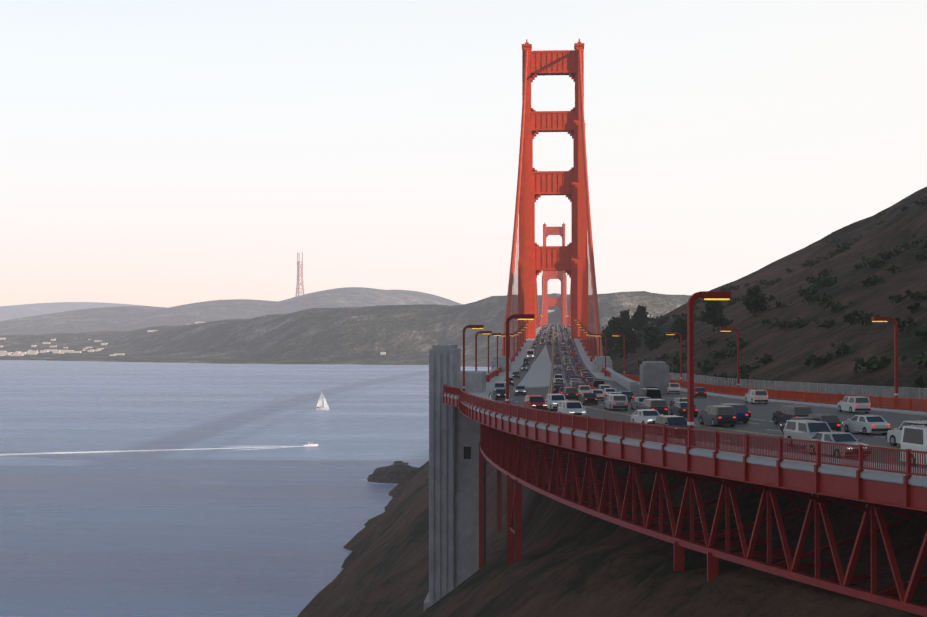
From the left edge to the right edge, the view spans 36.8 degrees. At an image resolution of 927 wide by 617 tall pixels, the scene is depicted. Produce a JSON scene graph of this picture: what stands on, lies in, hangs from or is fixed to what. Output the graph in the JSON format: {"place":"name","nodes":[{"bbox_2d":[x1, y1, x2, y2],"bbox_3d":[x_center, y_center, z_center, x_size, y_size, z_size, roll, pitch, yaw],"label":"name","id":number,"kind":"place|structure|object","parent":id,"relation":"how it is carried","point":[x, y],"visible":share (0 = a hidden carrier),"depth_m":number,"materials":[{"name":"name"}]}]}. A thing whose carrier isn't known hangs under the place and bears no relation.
{"place":"outdoors","nodes":[
{"label":"outdoors","id":0,"kind":"place"},
{"bbox_2d":[0,360,490,616],"bbox_3d":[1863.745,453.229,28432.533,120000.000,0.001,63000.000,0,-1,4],"label":"bay water","id":1,"kind":"structure","parent":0,"point":[236,530],"depth_m":743.53,"materials":[{"name":"blue liquid"}]},
{"bbox_2d":[0,446,304,454],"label":"boat wake","id":2,"kind":"object","parent":1,"relation":"on","point":[136,450],"visible":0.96,"depth_m":903.76,"materials":[{"name":"white liquid"}]},
{"bbox_2d":[303,442,317,445],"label":"motorboat","id":3,"kind":"object","parent":1,"relation":"on","point":[310,444],"visible":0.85,"depth_m":945.12,"materials":[{"name":"white plastic"}]},
{"bbox_2d":[316,391,328,409],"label":"sailboat","id":4,"kind":"object","parent":1,"relation":"on","point":[320,402],"visible":0.94,"depth_m":1363.89,"materials":[{"name":"white fabric"}]},
{"bbox_2d":[355,479,390,483],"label":"shoreline surf","id":5,"kind":"structure","parent":1,"relation":"on","point":[365,480],"depth_m":723.99,"materials":[{"name":"liquid"}]},
{"bbox_2d":[367,464,417,483],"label":"rock outcrop","id":6,"kind":"object","parent":1,"relation":"on","point":[395,474],"visible":0.5,"depth_m":723.07,"materials":[{"name":"grey stone"}]},
{"bbox_2d":[542,222,566,324],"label":"tower","id":7,"kind":"structure","parent":1,"relation":"on","point":[559,301],"depth_m":2001.56,"materials":[{"name":"metal"}]},
{"bbox_2d":[0,287,690,366],"bbox_3d":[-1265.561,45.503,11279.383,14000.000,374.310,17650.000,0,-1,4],"label":"distant hills","id":8,"kind":"structure","parent":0,"point":[357,325],"depth_m":3606.12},
{"bbox_2d":[295,252,304,296],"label":"radio tower","id":9,"kind":"structure","parent":8,"relation":"on","point":[298,290],"depth_m":9092.66,"materials":[{"name":"metal"}]},
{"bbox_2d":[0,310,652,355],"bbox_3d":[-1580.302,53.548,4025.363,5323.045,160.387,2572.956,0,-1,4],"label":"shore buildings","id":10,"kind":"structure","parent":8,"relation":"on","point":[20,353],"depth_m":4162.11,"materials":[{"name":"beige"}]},
{"bbox_2d":[0,0,926,307],"bbox_3d":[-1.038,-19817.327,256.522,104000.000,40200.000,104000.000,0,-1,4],"label":"sky","id":11,"kind":"structure","parent":0,"point":[166,152],"depth_m":50427.37,"materials":[{"name":"white"}]},
{"bbox_2d":[297,186,926,616],"bbox_3d":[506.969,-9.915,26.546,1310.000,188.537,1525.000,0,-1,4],"label":"hillside","id":12,"kind":"structure","parent":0,"point":[573,562],"depth_m":186.64,"materials":[{"name":"brown soil"}]},
{"bbox_2d":[424,344,485,610],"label":"pylon","id":13,"kind":"object","parent":12,"relation":"on","point":[453,515],"visible":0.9,"depth_m":226.41,"materials":[{"name":"concrete"}]},
{"bbox_2d":[464,447,470,458],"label":"pylon window","id":14,"kind":"structure","parent":13,"relation":"in","point":[467,452],"depth_m":226.93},
{"bbox_2d":[518,39,584,348],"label":"tower","id":15,"kind":"structure","parent":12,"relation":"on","point":[540,259],"depth_m":724.43,"materials":[{"name":"metal"}]},
{"bbox_2d":[486,356,637,462],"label":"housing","id":16,"kind":"object","parent":12,"relation":"on","point":[618,378],"visible":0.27,"depth_m":377.17,"materials":[{"name":"concrete"}]},
{"bbox_2d":[479,442,718,581],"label":"support columns","id":17,"kind":"structure","parent":12,"relation":"on","point":[514,504],"depth_m":154.57,"materials":[{"name":"red metal"}]},
{"bbox_2d":[443,393,926,519],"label":"fascia","id":18,"kind":"structure","parent":17,"relation":"on","point":[877,494],"depth_m":85.39,"materials":[{"name":"red metal"}]},
{"bbox_2d":[444,394,926,486],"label":"fascia pipe","id":19,"kind":"object","parent":18,"relation":"attached to","point":[832,471],"visible":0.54,"depth_m":83.81,"materials":[{"name":"metal"}]},
{"bbox_2d":[480,423,926,616],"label":"bridge truss","id":20,"kind":"object","parent":17,"relation":"on","point":[510,455],"visible":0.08,"depth_m":98.49,"materials":[{"name":"red metal"}]},
{"bbox_2d":[602,328,615,350],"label":"cypress tree","id":21,"kind":"object","parent":12,"relation":"on","point":[609,339],"depth_m":513.43,"materials":[{"name":"green plant"}]},
{"bbox_2d":[602,317,622,345],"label":"cypress tree","id":22,"kind":"object","parent":12,"relation":"on","point":[614,324],"depth_m":532.82,"materials":[{"name":"green plant"}]},
{"bbox_2d":[612,325,625,347],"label":"cypress tree","id":23,"kind":"object","parent":12,"relation":"on","point":[618,331],"depth_m":483.34,"materials":[{"name":"green plant"}]},
{"bbox_2d":[619,317,626,325],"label":"cypress tree","id":24,"kind":"object","parent":12,"relation":"on","point":[623,320],"visible":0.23,"depth_m":553.90,"materials":[{"name":"green plant"}]},
{"bbox_2d":[617,309,632,328],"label":"cypress tree","id":25,"kind":"object","parent":12,"relation":"on","point":[625,315],"depth_m":582.96,"materials":[{"name":"green plant"}]},
{"bbox_2d":[617,332,635,358],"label":"cypress tree","id":26,"kind":"object","parent":12,"relation":"on","point":[629,348],"depth_m":433.21,"materials":[{"name":"green plant"}]},
{"bbox_2d":[616,326,644,348],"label":"cypress tree","id":27,"kind":"object","parent":12,"relation":"on","point":[634,336],"visible":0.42,"depth_m":458.44,"materials":[{"name":"green plant"}]},
{"bbox_2d":[628,310,647,334],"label":"cypress tree","id":28,"kind":"object","parent":12,"relation":"on","point":[639,320],"depth_m":538.16,"materials":[{"name":"green plant"}]},
{"bbox_2d":[630,305,650,324],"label":"cypress tree","id":29,"kind":"object","parent":12,"relation":"on","point":[642,309],"visible":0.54,"depth_m":567.16,"materials":[{"name":"green plant"}]},
{"bbox_2d":[643,325,663,350],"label":"cypress tree","id":30,"kind":"object","parent":12,"relation":"on","point":[652,339],"depth_m":403.12,"materials":[{"name":"green plant"}]},
{"bbox_2d":[640,361,668,393],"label":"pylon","id":31,"kind":"object","parent":12,"relation":"on","point":[654,374],"visible":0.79,"depth_m":226.38,"materials":[{"name":"concrete"}]},
{"bbox_2d":[670,318,686,342],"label":"cypress tree","id":32,"kind":"object","parent":12,"relation":"on","point":[679,323],"depth_m":373.04,"materials":[{"name":"green plant"}]},
{"bbox_2d":[700,300,727,331],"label":"cypress tree","id":33,"kind":"object","parent":12,"relation":"on","point":[713,313],"depth_m":342.29,"materials":[{"name":"green plant"}]},
{"bbox_2d":[741,285,769,315],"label":"cypress tree","id":34,"kind":"object","parent":12,"relation":"on","point":[755,298],"depth_m":322.23,"materials":[{"name":"green plant"}]},
{"bbox_2d":[603,197,926,392],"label":"scrub","id":35,"kind":"object","parent":12,"relation":"on","point":[873,363],"depth_m":279.44,"materials":[{"name":"green plant"}]},
{"bbox_2d":[669,372,926,410],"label":"fence posts","id":36,"kind":"object","parent":12,"relation":"on","point":[809,385],"visible":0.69,"depth_m":183.02,"materials":[{"name":"metal"}]},
{"bbox_2d":[669,373,926,407],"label":"chain link fence","id":37,"kind":"object","parent":12,"relation":"on","point":[782,388],"visible":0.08,"depth_m":178.98,"materials":[{"name":"metal"}]},
{"bbox_2d":[445,327,926,487],"bbox_3d":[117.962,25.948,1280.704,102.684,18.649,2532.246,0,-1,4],"label":"road sidewalk slab","id":38,"kind":"structure","parent":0,"point":[516,364],"depth_m":131.38,"materials":[{"name":"concrete"}]},
{"bbox_2d":[486,325,542,380],"bbox_3d":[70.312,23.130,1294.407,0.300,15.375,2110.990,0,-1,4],"label":"bridge railing","id":39,"kind":"object","parent":38,"relation":"on","point":[492,374],"depth_m":365.56,"materials":[{"name":"metal"}]},
{"bbox_2d":[501,49,602,371],"bbox_3d":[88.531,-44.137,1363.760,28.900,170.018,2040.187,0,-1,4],"label":"cables","id":40,"kind":"object","parent":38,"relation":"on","point":[594,291],"visible":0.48,"depth_m":541.45,"materials":[{"name":"red metal"}]},
{"bbox_2d":[509,103,596,359],"bbox_3d":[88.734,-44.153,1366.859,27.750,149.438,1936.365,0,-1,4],"label":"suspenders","id":41,"kind":"object","parent":40,"relation":"attached to","point":[589,316],"visible":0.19,"depth_m":629.30,"materials":[{"name":"red metal"}]},
{"bbox_2d":[463,291,898,447],"bbox_3d":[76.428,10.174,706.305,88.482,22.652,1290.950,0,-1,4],"label":"street lamps","id":42,"kind":"object","parent":38,"relation":"on","point":[712,295],"visible":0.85,"depth_m":155.41,"materials":[{"name":"red metal"}]},
{"bbox_2d":[444,385,926,476],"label":"railing","id":43,"kind":"object","parent":38,"relation":"on","point":[604,427],"visible":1,"depth_m":87.25,"materials":[{"name":"red metal"}]},
{"bbox_2d":[566,326,926,411],"bbox_3d":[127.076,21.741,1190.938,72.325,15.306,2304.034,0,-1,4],"label":"railing","id":44,"kind":"object","parent":38,"relation":"on","point":[815,397],"visible":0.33,"depth_m":179.95,"materials":[{"name":"red metal"}]},
{"bbox_2d":[488,327,926,467],"bbox_3d":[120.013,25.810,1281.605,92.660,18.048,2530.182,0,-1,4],"label":"road asphalt","id":45,"kind":"structure","parent":0,"point":[761,412],"depth_m":150.09,"materials":[{"name":"grey asphalt"}]},
{"bbox_2d":[492,382,505,393],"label":"van","id":46,"kind":"object","parent":45,"relation":"on","point":[499,385],"visible":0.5,"depth_m":223.38,"materials":[{"name":"grey paint"}]},
{"bbox_2d":[494,389,509,399],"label":"sedan car","id":47,"kind":"object","parent":45,"relation":"on","point":[500,393],"visible":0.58,"depth_m":194.67,"materials":[{"name":"black paint"}]},
{"bbox_2d":[505,377,513,385],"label":"hatchback car","id":48,"kind":"object","parent":45,"relation":"on","point":[511,380],"visible":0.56,"depth_m":273.01,"materials":[{"name":"grey paint"}]},
{"bbox_2d":[511,372,520,377],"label":"sedan car","id":49,"kind":"object","parent":45,"relation":"on","point":[516,374],"visible":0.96,"depth_m":325.61,"materials":[{"name":"grey paint"}]},
{"bbox_2d":[513,386,527,395],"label":"sedan car","id":50,"kind":"object","parent":45,"relation":"on","point":[520,390],"visible":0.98,"depth_m":213.93,"materials":[{"name":"grey paint"}]},
{"bbox_2d":[521,365,527,370],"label":"sedan car","id":51,"kind":"object","parent":45,"relation":"on","point":[524,367],"visible":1,"depth_m":394.04,"materials":[{"name":"grey paint"}]},
{"bbox_2d":[523,358,529,364],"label":"car","id":52,"kind":"object","parent":45,"relation":"on","point":[526,361],"visible":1,"depth_m":444.16,"materials":[{"name":"black paint"}]},
{"bbox_2d":[527,349,533,357],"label":"bus","id":53,"kind":"object","parent":45,"relation":"on","point":[530,352],"visible":0.94,"depth_m":502.35,"materials":[{"name":"white metal"}]},
{"bbox_2d":[517,345,551,387],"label":"road median wedge","id":54,"kind":"object","parent":45,"relation":"on","point":[538,375],"visible":0.92,"depth_m":359.96,"materials":[{"name":"concrete"}]},
{"bbox_2d":[524,395,547,409],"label":"suv","id":55,"kind":"object","parent":45,"relation":"on","point":[535,401],"visible":0.75,"depth_m":151.82,"materials":[{"name":"red paint"}]},
{"bbox_2d":[545,394,567,410],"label":"suv","id":56,"kind":"object","parent":45,"relation":"on","point":[553,400],"visible":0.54,"depth_m":157.01,"materials":[{"name":"white paint"}]},
{"bbox_2d":[553,373,562,384],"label":"van","id":57,"kind":"object","parent":45,"relation":"on","point":[558,375],"visible":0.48,"depth_m":273.59,"materials":[{"name":"white paint"}]},
{"bbox_2d":[552,385,564,393],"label":"sedan car","id":58,"kind":"object","parent":45,"relation":"on","point":[555,388],"visible":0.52,"depth_m":223.00,"materials":[{"name":"blue paint"}]},
{"bbox_2d":[554,378,564,385],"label":"suv","id":59,"kind":"object","parent":45,"relation":"on","point":[559,380],"visible":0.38,"depth_m":257.22,"materials":[{"name":"white paint"}]},
{"bbox_2d":[557,387,563,393],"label":"sedan car","id":60,"kind":"object","parent":45,"relation":"on","point":[561,389],"visible":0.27,"depth_m":204.92,"materials":[{"name":"grey paint"}]},
{"bbox_2d":[562,387,578,399],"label":"suv","id":61,"kind":"object","parent":45,"relation":"on","point":[570,393],"visible":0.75,"depth_m":191.31,"materials":[{"name":"grey paint"}]},
{"bbox_2d":[558,400,586,415],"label":"car","id":62,"kind":"object","parent":45,"relation":"on","point":[572,407],"visible":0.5,"depth_m":134.65,"materials":[{"name":"white paint"}]},
{"bbox_2d":[574,383,584,387],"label":"suv","id":63,"kind":"object","parent":45,"relation":"on","point":[576,385],"visible":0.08,"depth_m":223.63,"materials":[{"name":"grey paint"}]},
{"bbox_2d":[577,385,590,395],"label":"suv","id":64,"kind":"object","parent":45,"relation":"on","point":[584,389],"visible":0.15,"depth_m":204.28,"materials":[{"name":"white paint"}]},
{"bbox_2d":[582,372,590,380],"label":"car","id":65,"kind":"object","parent":45,"relation":"on","point":[584,374],"visible":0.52,"depth_m":307.94,"materials":[{"name":"red paint"}]},
{"bbox_2d":[578,393,597,404],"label":"sedan car","id":66,"kind":"object","parent":45,"relation":"on","point":[584,398],"visible":0.9,"depth_m":173.65,"materials":[{"name":"black paint"}]},
{"bbox_2d":[585,377,593,384],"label":"hatchback car","id":67,"kind":"object","parent":45,"relation":"on","point":[588,378],"visible":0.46,"depth_m":275.96,"materials":[{"name":"grey paint"}]},
{"bbox_2d":[588,389,603,400],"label":"hatchback car","id":68,"kind":"object","parent":45,"relation":"on","point":[599,393],"visible":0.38,"depth_m":188.38,"materials":[{"name":"white paint"}]},
{"bbox_2d":[592,379,604,388],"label":"car","id":69,"kind":"object","parent":45,"relation":"on","point":[597,383],"visible":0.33,"depth_m":225.09,"materials":[{"name":"black paint"}]},
{"bbox_2d":[596,385,610,389],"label":"car","id":70,"kind":"object","parent":45,"relation":"on","point":[601,387],"visible":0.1,"depth_m":209.21,"materials":[{"name":"grey paint"}]},
{"bbox_2d":[603,388,615,397],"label":"sedan car","id":71,"kind":"object","parent":45,"relation":"on","point":[606,391],"visible":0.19,"depth_m":198.15,"materials":[{"name":"white paint"}]},
{"bbox_2d":[605,392,621,397],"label":"hatchback car","id":72,"kind":"object","parent":45,"relation":"on","point":[613,393],"visible":0.06,"depth_m":174.56,"materials":[{"name":"blue paint"}]},
{"bbox_2d":[604,394,627,409],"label":"suv","id":73,"kind":"object","parent":45,"relation":"on","point":[615,401],"visible":1,"depth_m":155.74,"materials":[{"name":"grey paint"}]},
{"bbox_2d":[619,391,634,400],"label":"sedan car","id":74,"kind":"object","parent":45,"relation":"on","point":[629,395],"visible":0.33,"depth_m":181.89,"materials":[{"name":"grey paint"}]},
{"bbox_2d":[630,397,650,409],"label":"sedan car","id":75,"kind":"object","parent":45,"relation":"on","point":[635,402],"visible":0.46,"depth_m":156.72,"materials":[{"name":"grey paint"}]},
{"bbox_2d":[631,409,662,427],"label":"sedan car","id":76,"kind":"object","parent":45,"relation":"on","point":[647,416],"visible":0.58,"depth_m":121.30,"materials":[{"name":"white paint"}]},
{"bbox_2d":[636,387,661,398],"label":"van","id":77,"kind":"object","parent":45,"relation":"on","point":[652,392],"visible":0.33,"depth_m":165.24,"materials":[{"name":"black paint"}]},
{"bbox_2d":[638,399,667,414],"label":"suv","id":78,"kind":"object","parent":45,"relation":"on","point":[660,406],"visible":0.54,"depth_m":139.83,"materials":[{"name":"grey paint"}]},
{"bbox_2d":[655,415,686,435],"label":"hatchback car","id":79,"kind":"object","parent":45,"relation":"on","point":[674,421],"visible":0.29,"depth_m":107.07,"materials":[{"name":"black paint"}]},
{"bbox_2d":[667,383,679,393],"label":"suv","id":80,"kind":"object","parent":45,"relation":"on","point":[673,387],"visible":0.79,"depth_m":223.50,"materials":[{"name":"white paint"}]},
{"bbox_2d":[670,398,686,404],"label":"hatchback car","id":81,"kind":"object","parent":45,"relation":"on","point":[679,400],"visible":0.15,"depth_m":151.46,"materials":[{"name":"blue paint"}]},
{"bbox_2d":[669,402,697,416],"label":"sedan car","id":82,"kind":"object","parent":45,"relation":"on","point":[679,408],"visible":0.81,"depth_m":140.60,"materials":[{"name":"grey paint"}]},
{"bbox_2d":[490,331,885,440],"bbox_3d":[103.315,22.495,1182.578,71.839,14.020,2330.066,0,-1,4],"label":"white road markings","id":83,"kind":"object","parent":45,"relation":"on","point":[601,404],"visible":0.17,"depth_m":220.02,"materials":[{"name":"white paint"}]},
{"bbox_2d":[694,387,706,397],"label":"sedan car","id":84,"kind":"object","parent":45,"relation":"on","point":[700,391],"visible":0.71,"depth_m":204.02,"materials":[{"name":"grey paint"}]},
{"bbox_2d":[698,405,736,425],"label":"suv","id":85,"kind":"object","parent":45,"relation":"on","point":[714,415],"visible":1,"depth_m":121.69,"materials":[{"name":"grey paint"}]},
{"bbox_2d":[548,328,896,448],"bbox_3d":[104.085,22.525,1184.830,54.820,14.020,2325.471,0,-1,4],"label":"yellow road markings","id":86,"kind":"object","parent":45,"relation":"on","point":[630,415],"visible":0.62,"depth_m":153.51,"materials":[{"name":"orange paint"}]},
{"bbox_2d":[720,403,748,422],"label":"suv","id":87,"kind":"object","parent":45,"relation":"on","point":[742,412],"visible":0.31,"depth_m":126.71,"materials":[{"name":"blue paint"}]},
{"bbox_2d":[745,390,767,403],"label":"suv","id":88,"kind":"object","parent":45,"relation":"on","point":[755,396],"visible":0.98,"depth_m":175.42,"materials":[{"name":"white paint"}]},
{"bbox_2d":[772,405,812,423],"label":"suv","id":89,"kind":"object","parent":45,"relation":"on","point":[786,413],"visible":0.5,"depth_m":122.03,"materials":[{"name":"grey paint"}]},
{"bbox_2d":[780,417,820,433],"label":"sedan car","id":90,"kind":"object","parent":45,"relation":"on","point":[782,427],"visible":0.1,"depth_m":106.55,"materials":[{"name":"blue paint"}]},
{"bbox_2d":[784,420,835,445],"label":"suv","id":91,"kind":"object","parent":45,"relation":"on","point":[801,429],"visible":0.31,"depth_m":92.22,"materials":[{"name":"grey paint"}]},
{"bbox_2d":[807,414,840,431],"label":"hatchback car","id":92,"kind":"object","parent":45,"relation":"on","point":[832,421],"visible":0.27,"depth_m":109.34,"materials":[{"name":"grey paint"}]},
{"bbox_2d":[805,432,870,457],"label":"sedan car","id":93,"kind":"object","parent":45,"relation":"on","point":[841,437],"visible":0.58,"depth_m":83.23,"materials":[{"name":"grey paint"}]},
{"bbox_2d":[837,396,870,412],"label":"suv","id":94,"kind":"object","parent":45,"relation":"on","point":[851,404],"visible":1,"depth_m":147.49,"materials":[{"name":"white paint"}]},
{"bbox_2d":[842,415,890,434],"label":"sedan car","id":95,"kind":"object","parent":45,"relation":"on","point":[866,424],"visible":0.98,"depth_m":108.50,"materials":[{"name":"white paint"}]},
{"bbox_2d":[886,420,926,445],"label":"suv","id":96,"kind":"object","parent":45,"relation":"on","point":[893,437],"visible":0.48,"depth_m":93.11,"materials":[{"name":"white paint"}]},
{"bbox_2d":[900,423,926,466],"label":"van","id":97,"kind":"object","parent":45,"relation":"on","point":[913,436],"visible":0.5,"depth_m":75.21,"materials":[{"name":"white paint"}]},
{"bbox_2d":[920,415,926,420],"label":"car","id":98,"kind":"object","parent":45,"relation":"on","point":[923,417],"visible":0.04,"depth_m":101.09,"materials":[{"name":"grey paint"}]}
]}

